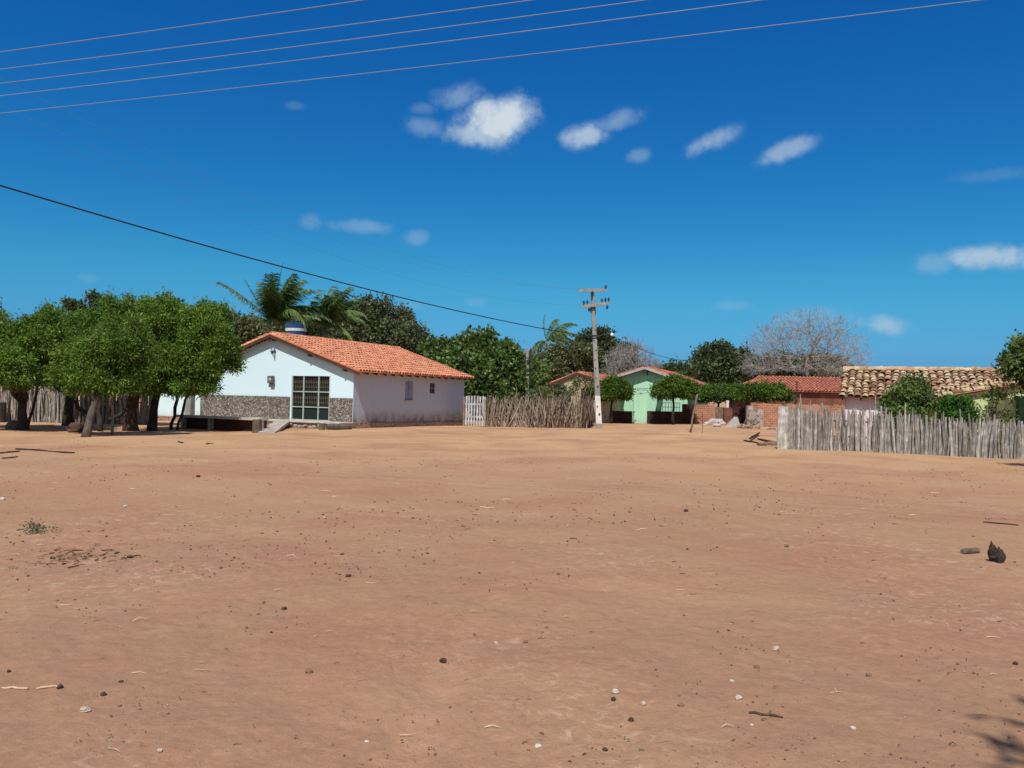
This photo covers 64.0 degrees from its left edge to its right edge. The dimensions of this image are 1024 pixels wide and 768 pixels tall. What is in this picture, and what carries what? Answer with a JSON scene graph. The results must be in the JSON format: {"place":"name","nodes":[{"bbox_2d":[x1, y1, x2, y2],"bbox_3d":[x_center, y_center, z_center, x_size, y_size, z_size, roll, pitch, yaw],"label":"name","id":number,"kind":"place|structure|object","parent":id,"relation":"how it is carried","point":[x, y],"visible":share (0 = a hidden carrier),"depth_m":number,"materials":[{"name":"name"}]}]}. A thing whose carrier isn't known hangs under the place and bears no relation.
{"place":"outdoors","nodes":[
{"label":"outdoors","id":0,"kind":"place"},
{"bbox_2d":[0,386,1023,767],"bbox_3d":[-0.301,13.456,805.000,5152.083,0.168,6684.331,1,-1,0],"label":"ground","id":1,"kind":"structure","parent":0,"point":[608,612],"depth_m":6.77,"materials":[{"name":"soil"}]},
{"bbox_2d":[0,402,6,421],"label":"wood stump","id":2,"kind":"object","parent":1,"relation":"on","point":[3,405],"visible":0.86,"depth_m":36.97,"materials":[{"name":"brown wood"}]},
{"bbox_2d":[5,420,16,428],"bbox_3d":[-19.371,1.622,31.872,0.620,0.444,0.489,1,-1,0],"label":"root lump","id":3,"kind":"object","parent":1,"relation":"on","point":[10,424],"visible":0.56,"depth_m":31.68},
{"bbox_2d":[1,686,28,689],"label":"twig","id":4,"kind":"object","parent":1,"relation":"on","point":[13,687],"visible":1,"depth_m":4.52,"materials":[{"name":"wood"}]},
{"bbox_2d":[16,518,61,534],"bbox_3d":[-5.710,1.720,9.898,0.499,0.254,0.296,2,-1,-18],"label":"weed","id":5,"kind":"object","parent":1,"relation":"on","point":[43,527],"visible":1,"depth_m":9.87,"materials":[{"name":"green plant"}]},
{"bbox_2d":[0,295,78,429],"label":"shade tree","id":6,"kind":"object","parent":1,"relation":"on","point":[23,359],"visible":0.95,"depth_m":30.41,"materials":[{"name":"green plant"}]},
{"bbox_2d":[15,448,74,452],"bbox_3d":[-12.352,1.762,21.630,2.083,0.057,0.092,1,-1,21],"label":"fallen stick","id":7,"kind":"object","parent":1,"relation":"on","point":[43,450],"visible":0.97,"depth_m":21.65,"materials":[{"name":"brown wood"}]},
{"bbox_2d":[36,685,56,689],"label":"twig","id":8,"kind":"object","parent":1,"relation":"on","point":[49,686],"visible":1,"depth_m":4.54,"materials":[{"name":"wood"}]},
{"bbox_2d":[0,385,151,424],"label":"stake fence","id":9,"kind":"object","parent":1,"relation":"on","point":[49,407],"visible":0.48,"depth_m":37.80,"materials":[{"name":"wood"}]},
{"bbox_2d":[13,545,140,567],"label":"leaf litter","id":10,"kind":"object","parent":1,"relation":"on","point":[74,554],"visible":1,"depth_m":8.35,"materials":[{"name":"brown plant"}]},
{"bbox_2d":[72,399,86,418],"bbox_3d":[-17.079,1.019,32.493,1.578,0.785,0.200,0,-1,42],"label":"fallen branch","id":11,"kind":"object","parent":1,"relation":"on","point":[80,409],"visible":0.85,"depth_m":32.47,"materials":[{"name":"wood"}]},
{"bbox_2d":[66,422,93,432],"bbox_3d":[-16.219,1.676,30.755,0.867,0.447,0.927,2,-1,-37],"label":"root mound","id":12,"kind":"object","parent":1,"relation":"on","point":[75,427],"visible":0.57,"depth_m":30.47,"materials":[{"name":"brown plant"}]},
{"bbox_2d":[80,706,89,712],"bbox_3d":[-2.202,1.680,4.227,0.054,0.032,0.038,1,-1,-9],"label":"stone","id":13,"kind":"object","parent":1,"relation":"on","point":[84,709],"visible":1,"depth_m":4.21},
{"bbox_2d":[26,288,143,425],"bbox_3d":[-18.669,-1.200,36.453,4.332,6.371,5.272,1,-1,39],"label":"shade tree","id":14,"kind":"object","parent":1,"relation":"on","point":[87,317],"visible":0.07,"depth_m":35.46,"materials":[{"name":"green plant"}]},
{"bbox_2d":[96,398,102,431],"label":"thin tree","id":15,"kind":"object","parent":1,"relation":"on","point":[99,420],"visible":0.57,"depth_m":31.74,"materials":[{"name":"brown plant"}]},
{"bbox_2d":[39,308,161,436],"bbox_3d":[-14.513,-0.368,29.007,4.118,4.693,3.263,1,-1,0],"label":"shade tree","id":16,"kind":"object","parent":1,"relation":"on","point":[116,359],"visible":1,"depth_m":28.35,"materials":[{"name":"green plant"}]},
{"bbox_2d":[110,394,113,434],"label":"thin tree","id":17,"kind":"object","parent":1,"relation":"on","point":[112,417],"visible":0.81,"depth_m":29.63,"materials":[{"name":"brown plant"}]},
{"bbox_2d":[108,408,127,421],"bbox_3d":[-15.480,1.211,32.232,0.184,0.552,0.760,0,-1,44],"label":"fallen branch","id":18,"kind":"object","parent":1,"relation":"on","point":[120,414],"visible":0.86,"depth_m":32.20,"materials":[{"name":"wood"}]},
{"bbox_2d":[52,288,184,312],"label":"background tree","id":19,"kind":"object","parent":1,"relation":"on","point":[73,303],"visible":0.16,"depth_m":89.88,"materials":[{"name":"green plant"}]},
{"bbox_2d":[94,285,188,430],"bbox_3d":[-15.017,-1.030,33.401,4.495,6.254,4.284,1,-1,0],"label":"shade tree","id":20,"kind":"object","parent":1,"relation":"on","point":[154,310],"visible":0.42,"depth_m":32.66,"materials":[{"name":"green plant"}]},
{"bbox_2d":[148,394,199,420],"bbox_3d":[-18.088,0.288,44.949,4.229,3.446,4.726,1,-1,8],"label":"white annex","id":21,"kind":"object","parent":1,"relation":"on","point":[165,409],"depth_m":44.20,"materials":[{"name":"paint"}]},
{"bbox_2d":[169,395,178,429],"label":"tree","id":22,"kind":"object","parent":1,"relation":"on","point":[174,415],"visible":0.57,"depth_m":35.39,"materials":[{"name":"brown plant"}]},
{"bbox_2d":[176,396,187,429],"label":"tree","id":23,"kind":"object","parent":1,"relation":"on","point":[181,415],"visible":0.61,"depth_m":34.83,"materials":[{"name":"brown plant"}]},
{"bbox_2d":[134,296,249,430],"bbox_3d":[-13.341,-0.812,33.820,4.621,5.857,3.996,2,-1,-29],"label":"shade tree","id":24,"kind":"object","parent":1,"relation":"on","point":[207,340],"visible":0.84,"depth_m":33.00,"materials":[{"name":"green plant"}]},
{"bbox_2d":[176,415,268,431],"bbox_3d":[-12.554,1.692,35.298,4.891,0.600,0.560,1,-1,27],"label":"concrete bench","id":25,"kind":"object","parent":1,"relation":"on","point":[227,423],"visible":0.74,"depth_m":35.30,"materials":[{"name":"concrete"}]},
{"bbox_2d":[228,303,274,344],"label":"background tree","id":26,"kind":"object","parent":1,"relation":"on","point":[247,328],"visible":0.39,"depth_m":51.69,"materials":[{"name":"green plant"}]},
{"bbox_2d":[252,419,261,432],"bbox_3d":[-10.363,1.762,33.313,0.376,0.640,0.379,1,-1,0],"label":"wood stump","id":27,"kind":"object","parent":1,"relation":"on","point":[256,425],"visible":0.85,"depth_m":33.16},
{"bbox_2d":[258,420,289,433],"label":"concrete ramp","id":28,"kind":"structure","parent":1,"relation":"on","point":[275,426],"depth_m":35.15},
{"bbox_2d":[216,265,335,331],"bbox_3d":[-15.917,-3.101,55.706,7.644,10.731,5.687,2,-1,-27],"label":"coconut palm","id":29,"kind":"object","parent":1,"relation":"on","point":[278,309],"visible":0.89,"depth_m":55.51,"materials":[{"name":"green plant"}]},
{"bbox_2d":[266,318,333,337],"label":"background tree","id":30,"kind":"object","parent":1,"relation":"on","point":[315,331],"visible":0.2,"depth_m":68.30,"materials":[{"name":"green plant"}]},
{"bbox_2d":[267,419,353,428],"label":"front terrace","id":31,"kind":"structure","parent":1,"relation":"on","point":[308,424],"depth_m":37.67,"materials":[{"name":"concrete"}]},
{"bbox_2d":[290,286,369,340],"bbox_3d":[-13.151,-2.410,58.226,5.866,9.544,5.034,0,-1,43],"label":"coconut palm","id":32,"kind":"object","parent":1,"relation":"on","point":[334,306],"visible":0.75,"depth_m":57.54,"materials":[{"name":"green plant"}]},
{"bbox_2d":[200,331,474,428],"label":"white house","id":33,"kind":"structure","parent":1,"relation":"on","point":[287,376],"depth_m":40.23,"materials":[{"name":"paint"}]},
{"bbox_2d":[285,322,307,334],"bbox_3d":[-16.418,-1.369,62.021,1.798,7.430,1.798,1,-1,0],"label":"water tank","id":34,"kind":"object","parent":33,"relation":"on","point":[298,328],"visible":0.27,"depth_m":61.39,"materials":[{"name":"blue plastic"}]},
{"bbox_2d":[404,381,413,400],"bbox_3d":[-5.325,0.367,42.318,0.145,1.068,0.850,1,-1,25],"label":"window","id":35,"kind":"structure","parent":33,"relation":"in","point":[408,384],"depth_m":42.36,"materials":[{"name":"grey paint"}]},
{"bbox_2d":[430,383,434,393],"bbox_3d":[-4.377,0.234,44.506,0.075,0.560,0.570,1,-1,25],"label":"window","id":36,"kind":"structure","parent":33,"relation":"in","point":[432,385],"depth_m":44.66,"materials":[{"name":"glass"}]},
{"bbox_2d":[326,423,351,429],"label":"concrete step","id":37,"kind":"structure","parent":1,"relation":"on","point":[333,426],"depth_m":36.48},
{"bbox_2d":[328,291,422,348],"bbox_3d":[-10.850,-2.457,65.305,8.773,10.139,6.416,1,-1,0],"label":"background tree","id":38,"kind":"object","parent":1,"relation":"on","point":[378,321],"visible":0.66,"depth_m":64.23,"materials":[{"name":"green plant"}]},
{"bbox_2d":[386,317,436,355],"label":"background tree","id":39,"kind":"object","parent":1,"relation":"on","point":[415,332],"visible":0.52,"depth_m":63.23,"materials":[{"name":"green plant"}]},
{"bbox_2d":[463,396,486,425],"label":"picket gate","id":40,"kind":"structure","parent":1,"relation":"on","point":[466,400],"depth_m":45.29,"materials":[{"name":"wood"}]},
{"bbox_2d":[415,323,535,419],"bbox_3d":[-2.655,-0.796,55.474,8.626,6.877,6.370,1,-1,0],"label":"background tree","id":41,"kind":"object","parent":1,"relation":"on","point":[489,362],"visible":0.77,"depth_m":54.78,"materials":[{"name":"green plant"}]},
{"bbox_2d":[0,450,1019,763],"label":"pale pebbles","id":42,"kind":"object","parent":1,"relation":"on","point":[214,476],"visible":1,"depth_m":8.15,"materials":[{"name":"stone"}]},
{"bbox_2d":[0,441,1022,767],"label":"brown pebbles","id":43,"kind":"object","parent":1,"relation":"on","point":[524,583],"visible":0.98,"depth_m":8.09,"materials":[{"name":"stone"}]},
{"bbox_2d":[0,455,1023,761],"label":"dry straw","id":44,"kind":"object","parent":1,"relation":"on","point":[566,615],"visible":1,"depth_m":7.08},
{"bbox_2d":[7,459,1016,765],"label":"dark twigs","id":45,"kind":"object","parent":1,"relation":"on","point":[545,627],"visible":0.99,"depth_m":5.96,"materials":[{"name":"wood"}]},
{"bbox_2d":[525,348,531,413],"bbox_3d":[1.111,0.045,55.973,0.400,4.991,0.285,1,-1,0],"label":"utility pole","id":46,"kind":"object","parent":1,"relation":"on","point":[528,354],"visible":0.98,"depth_m":55.91,"materials":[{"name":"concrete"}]},
{"bbox_2d":[478,385,595,428],"bbox_3d":[2.300,1.293,46.317,8.289,2.662,2.933,2,-1,-35],"label":"stake fence","id":47,"kind":"object","parent":1,"relation":"on","point":[585,415],"visible":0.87,"depth_m":45.90,"materials":[{"name":"wood"}]},
{"bbox_2d":[517,352,556,416],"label":"background tree","id":48,"kind":"object","parent":1,"relation":"on","point":[540,372],"visible":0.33,"depth_m":58.68,"materials":[{"name":"green plant"}]},
{"bbox_2d":[531,316,577,353],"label":"coconut palm","id":49,"kind":"object","parent":1,"relation":"on","point":[555,335],"visible":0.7,"depth_m":91.96,"materials":[{"name":"green plant"}]},
{"bbox_2d":[529,376,582,410],"bbox_3d":[2.727,1.008,53.712,4.031,3.315,2.266,2,-1,-24],"label":"bush","id":50,"kind":"object","parent":1,"relation":"on","point":[558,388],"visible":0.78,"depth_m":53.51,"materials":[{"name":"green plant"}]},
{"bbox_2d":[521,373,593,416],"bbox_3d":[3.426,0.907,49.319,2.633,3.424,7.467,1,-1,38],"label":"bush","id":51,"kind":"object","parent":1,"relation":"on","point":[585,388],"visible":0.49,"depth_m":47.90,"materials":[{"name":"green plant"}]},
{"bbox_2d":[525,338,601,382],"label":"background tree","id":52,"kind":"object","parent":1,"relation":"on","point":[577,359],"visible":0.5,"depth_m":76.95,"materials":[{"name":"green plant"}]},
{"bbox_2d":[538,371,620,422],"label":"plaster house","id":53,"kind":"structure","parent":1,"relation":"on","point":[605,407],"depth_m":58.82,"materials":[{"name":"beige paint"}]},
{"bbox_2d":[581,388,587,405],"bbox_3d":[5.226,1.546,58.715,0.550,2.450,0.010,1,-1,20],"label":"doorway","id":54,"kind":"structure","parent":53,"relation":"in","point":[582,388],"depth_m":58.77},
{"bbox_2d":[579,285,613,427],"bbox_3d":[4.752,-1.491,46.892,2.046,8.360,0.540,1,-1,0],"label":"utility pole","id":55,"kind":"object","parent":1,"relation":"on","point":[593,305],"visible":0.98,"depth_m":46.84,"materials":[{"name":"concrete"}]},
{"bbox_2d":[0,117,559,304],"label":"power line","id":56,"kind":"object","parent":55,"relation":"attached to","point":[247,224],"visible":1,"depth_m":27.37,"materials":[{"name":"metal"}]},
{"bbox_2d":[1,105,562,288],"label":"power line","id":57,"kind":"object","parent":55,"relation":"attached to","point":[246,209],"visible":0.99,"depth_m":27.31,"materials":[{"name":"metal"}]},
{"bbox_2d":[1,78,572,288],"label":"power line","id":58,"kind":"object","parent":55,"relation":"attached to","point":[264,202],"visible":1,"depth_m":28.00,"materials":[{"name":"metal"}]},
{"bbox_2d":[0,185,590,336],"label":"service cable","id":59,"kind":"object","parent":55,"relation":"attached to","point":[257,259],"visible":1,"depth_m":26.19,"materials":[{"name":"rubber"}]},
{"bbox_2d":[531,338,591,357],"bbox_3d":[2.928,-2.147,51.428,0.041,0.877,9.598,2,-1,-20],"label":"service cable","id":60,"kind":"object","parent":55,"relation":"attached to","point":[562,354],"visible":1,"depth_m":50.72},
{"bbox_2d":[613,336,694,360],"bbox_3d":[10.948,-2.259,59.384,0.030,0.603,27.538,1,-1,23],"label":"service cable","id":61,"kind":"object","parent":55,"relation":"attached to","point":[655,354],"visible":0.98,"depth_m":57.18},
{"bbox_2d":[563,324,640,374],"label":"background tree","id":62,"kind":"object","parent":1,"relation":"on","point":[605,341],"visible":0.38,"depth_m":80.85,"materials":[{"name":"green plant"}]},
{"bbox_2d":[585,372,636,423],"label":"clipped tree","id":63,"kind":"object","parent":1,"relation":"on","point":[615,387],"visible":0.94,"depth_m":56.29,"materials":[{"name":"green plant"}]},
{"bbox_2d":[612,411,631,422],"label":"wall","id":64,"kind":"structure","parent":1,"relation":"on","point":[622,416],"depth_m":58.50,"materials":[{"name":"brick"}]},
{"bbox_2d":[600,341,646,372],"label":"background tree","id":65,"kind":"object","parent":1,"relation":"on","point":[628,363],"visible":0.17,"depth_m":78.98,"materials":[{"name":"grey plant"}]},
{"bbox_2d":[599,335,663,375],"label":"leafless tree","id":66,"kind":"object","parent":1,"relation":"on","point":[621,361],"visible":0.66,"depth_m":75.54,"materials":[{"name":"grey plant"}]},
{"bbox_2d":[630,378,658,423],"bbox_3d":[9.594,1.228,58.561,2.317,3.272,0.340,1,-1,0],"label":"painted portal","id":67,"kind":"object","parent":1,"relation":"on","point":[640,405],"visible":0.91,"depth_m":58.46,"materials":[{"name":"green paint"}]},
{"bbox_2d":[613,366,707,421],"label":"green house","id":68,"kind":"structure","parent":1,"relation":"on","point":[640,373],"depth_m":60.99,"materials":[{"name":"green paint"}]},
{"bbox_2d":[655,398,662,410],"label":"painted tree","id":69,"kind":"object","parent":68,"relation":"attached to","point":[659,406],"visible":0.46,"depth_m":58.92,"materials":[{"name":"green paint"}]},
{"bbox_2d":[647,411,681,423],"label":"wall","id":70,"kind":"structure","parent":1,"relation":"on","point":[658,417],"depth_m":58.50,"materials":[{"name":"brick"}]},
{"bbox_2d":[647,372,701,424],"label":"clipped tree","id":71,"kind":"object","parent":1,"relation":"on","point":[673,387],"visible":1,"depth_m":56.34,"materials":[{"name":"green plant"}]},
{"bbox_2d":[649,356,716,382],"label":"background tree","id":72,"kind":"object","parent":1,"relation":"on","point":[680,366],"visible":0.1,"depth_m":118.43,"materials":[{"name":"green plant"}]},
{"bbox_2d":[682,404,693,423],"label":"yard gate","id":73,"kind":"structure","parent":1,"relation":"on","point":[687,410],"depth_m":58.60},
{"bbox_2d":[689,394,697,431],"bbox_3d":[9.386,1.542,42.328,0.513,2.054,0.132,1,-1,42],"label":"leaning pole","id":74,"kind":"object","parent":1,"relation":"on","point":[691,427],"visible":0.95,"depth_m":42.31,"materials":[{"name":"brown wood"}]},
{"bbox_2d":[694,405,714,423],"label":"brick wall","id":75,"kind":"structure","parent":1,"relation":"on","point":[707,412],"depth_m":58.48,"materials":[{"name":"brick"}]},
{"bbox_2d":[703,418,725,426],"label":"rubble sacks","id":76,"kind":"object","parent":1,"relation":"on","point":[717,422],"visible":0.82,"depth_m":56.16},
{"bbox_2d":[691,377,745,406],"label":"clipped tree","id":77,"kind":"object","parent":1,"relation":"on","point":[715,393],"visible":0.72,"depth_m":59.42,"materials":[{"name":"green plant"}]},
{"bbox_2d":[715,407,722,418],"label":"board gate","id":78,"kind":"structure","parent":1,"relation":"on","point":[718,412],"depth_m":58.83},
{"bbox_2d":[723,400,731,423],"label":"brick pier","id":79,"kind":"structure","parent":1,"relation":"on","point":[727,414],"depth_m":58.08,"materials":[{"name":"brick"}]},
{"bbox_2d":[725,417,739,426],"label":"concrete slab","id":80,"kind":"structure","parent":1,"relation":"on","point":[733,422],"depth_m":54.78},
{"bbox_2d":[730,407,745,424],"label":"yard wall","id":81,"kind":"structure","parent":1,"relation":"on","point":[739,413],"depth_m":58.91,"materials":[{"name":"brick"}]},
{"bbox_2d":[737,419,760,428],"bbox_3d":[15.417,2.615,53.998,1.603,0.794,3.150,1,-1,0],"label":"debris heap","id":82,"kind":"object","parent":1,"relation":"on","point":[750,425],"visible":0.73,"depth_m":52.95,"materials":[{"name":"stone"}]},
{"bbox_2d":[686,338,813,385],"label":"background tree","id":83,"kind":"object","parent":1,"relation":"on","point":[716,361],"visible":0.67,"depth_m":82.75,"materials":[{"name":"green plant"}]},
{"bbox_2d":[746,406,763,426],"bbox_3d":[16.165,2.198,54.579,1.081,1.503,0.350,1,-1,0],"label":"plaster ruin","id":84,"kind":"object","parent":1,"relation":"on","point":[757,414],"visible":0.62,"depth_m":54.41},
{"bbox_2d":[732,379,797,404],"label":"clipped tree","id":85,"kind":"object","parent":1,"relation":"on","point":[761,392],"visible":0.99,"depth_m":56.21,"materials":[{"name":"green plant"}]},
{"bbox_2d":[749,711,782,717],"bbox_3d":[1.404,1.827,4.530,0.183,0.019,0.026,1,-1,14],"label":"twig","id":86,"kind":"object","parent":1,"relation":"on","point":[765,714],"visible":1,"depth_m":4.53,"materials":[{"name":"wood"}]},
{"bbox_2d":[750,403,844,427],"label":"brick wall","id":87,"kind":"structure","parent":1,"relation":"on","point":[770,415],"depth_m":55.09,"materials":[{"name":"brick"}]},
{"bbox_2d":[732,308,874,376],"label":"leafless tree","id":88,"kind":"object","parent":1,"relation":"on","point":[803,369],"visible":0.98,"depth_m":77.24,"materials":[{"name":"grey plant"}]},
{"bbox_2d":[761,348,853,378],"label":"background tree","id":89,"kind":"object","parent":1,"relation":"on","point":[823,371],"visible":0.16,"depth_m":90.35,"materials":[{"name":"green plant"}]},
{"bbox_2d":[777,394,1023,458],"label":"stake fence","id":90,"kind":"object","parent":1,"relation":"on","point":[814,430],"visible":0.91,"depth_m":28.73,"materials":[{"name":"wood"}]},
{"bbox_2d":[873,371,941,429],"bbox_3d":[15.113,1.036,31.290,2.516,3.148,2.241,2,-1,-43],"label":"bush","id":91,"kind":"object","parent":1,"relation":"on","point":[914,394],"visible":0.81,"depth_m":31.02,"materials":[{"name":"green plant"}]},
{"bbox_2d":[838,366,1013,442],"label":"pink house","id":92,"kind":"structure","parent":1,"relation":"on","point":[860,386],"depth_m":36.49,"materials":[{"name":"tile"}]},
{"bbox_2d":[894,378,1023,451],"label":"lime house","id":93,"kind":"structure","parent":1,"relation":"on","point":[973,389],"depth_m":31.59,"materials":[{"name":"paint"}]},
{"bbox_2d":[1016,396,1023,426],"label":"doorway","id":94,"kind":"structure","parent":93,"relation":"in","point":[1020,407],"depth_m":31.38,"materials":[{"name":"green paint"}]},
{"bbox_2d":[932,390,985,432],"bbox_3d":[16.896,1.416,31.006,1.892,2.456,1.594,1,-1,28],"label":"bush","id":95,"kind":"object","parent":1,"relation":"on","point":[951,406],"visible":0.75,"depth_m":30.74,"materials":[{"name":"green plant"}]},
{"bbox_2d":[960,548,979,553],"bbox_3d":[5.340,1.947,9.548,0.281,0.074,0.072,2,-1,-22],"label":"wood piece","id":96,"kind":"object","parent":1,"relation":"on","point":[969,550],"visible":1,"depth_m":9.51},
{"bbox_2d":[963,381,1023,424],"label":"bush","id":97,"kind":"object","parent":1,"relation":"on","point":[998,395],"visible":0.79,"depth_m":30.32,"materials":[{"name":"green plant"}]},
{"bbox_2d":[987,541,1005,563],"bbox_3d":[5.381,1.874,9.068,0.187,0.270,0.172,1,-1,0],"label":"charred chunk","id":98,"kind":"object","parent":1,"relation":"on","point":[995,554],"visible":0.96,"depth_m":9.06,"materials":[{"name":"brown wood"}]},
{"bbox_2d":[983,521,1018,525],"bbox_3d":[7.219,2.058,12.098,0.456,0.022,0.045,1,-1,38],"label":"fallen stick","id":99,"kind":"object","parent":1,"relation":"on","point":[1000,523],"visible":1,"depth_m":12.08,"materials":[{"name":"brown wood"}]},
{"bbox_2d":[990,328,1023,389],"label":"background tree","id":100,"kind":"object","parent":1,"relation":"on","point":[1014,355],"visible":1,"depth_m":29.61,"materials":[{"name":"green plant"}]},
{"bbox_2d":[0,0,1023,384],"label":"sky","id":101,"kind":"structure","parent":0,"point":[868,169],"materials":[{"name":"blue"}]},
{"bbox_2d":[763,441,776,445],"bbox_3d":[10.283,2.366,32.432,0.755,0.202,0.404,1,-1,0],"label":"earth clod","id":102,"kind":"object","parent":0,"point":[774,443],"visible":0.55,"depth_m":32.27,"materials":[{"name":"brown soil"}]},
{"bbox_2d":[729,375,844,407],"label":"brick house","id":103,"kind":"structure","parent":0,"point":[820,390],"depth_m":61.02,"materials":[{"name":"red ceramic"}]},
{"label":"utility pole","id":104,"kind":"object","parent":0,"visible":0},
{"bbox_2d":[0,0,364,51],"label":"power line","id":105,"kind":"object","parent":104,"relation":"attached to","point":[187,25],"visible":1,"depth_m":11.77,"materials":[{"name":"metal"}]},
{"bbox_2d":[0,0,533,69],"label":"power line","id":106,"kind":"object","parent":104,"relation":"attached to","point":[277,34],"visible":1,"depth_m":11.96,"materials":[{"name":"metal"}]},
{"bbox_2d":[0,0,646,83],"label":"power line","id":107,"kind":"object","parent":104,"relation":"attached to","point":[338,41],"visible":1,"depth_m":12.14,"materials":[{"name":"metal"}]},
{"bbox_2d":[0,0,762,95],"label":"power line","id":108,"kind":"object","parent":104,"relation":"attached to","point":[400,47],"visible":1,"depth_m":12.31,"materials":[{"name":"metal"}]},
{"bbox_2d":[0,0,981,113],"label":"power line","id":109,"kind":"object","parent":104,"relation":"attached to","point":[525,54],"visible":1,"depth_m":12.45,"materials":[{"name":"metal"}]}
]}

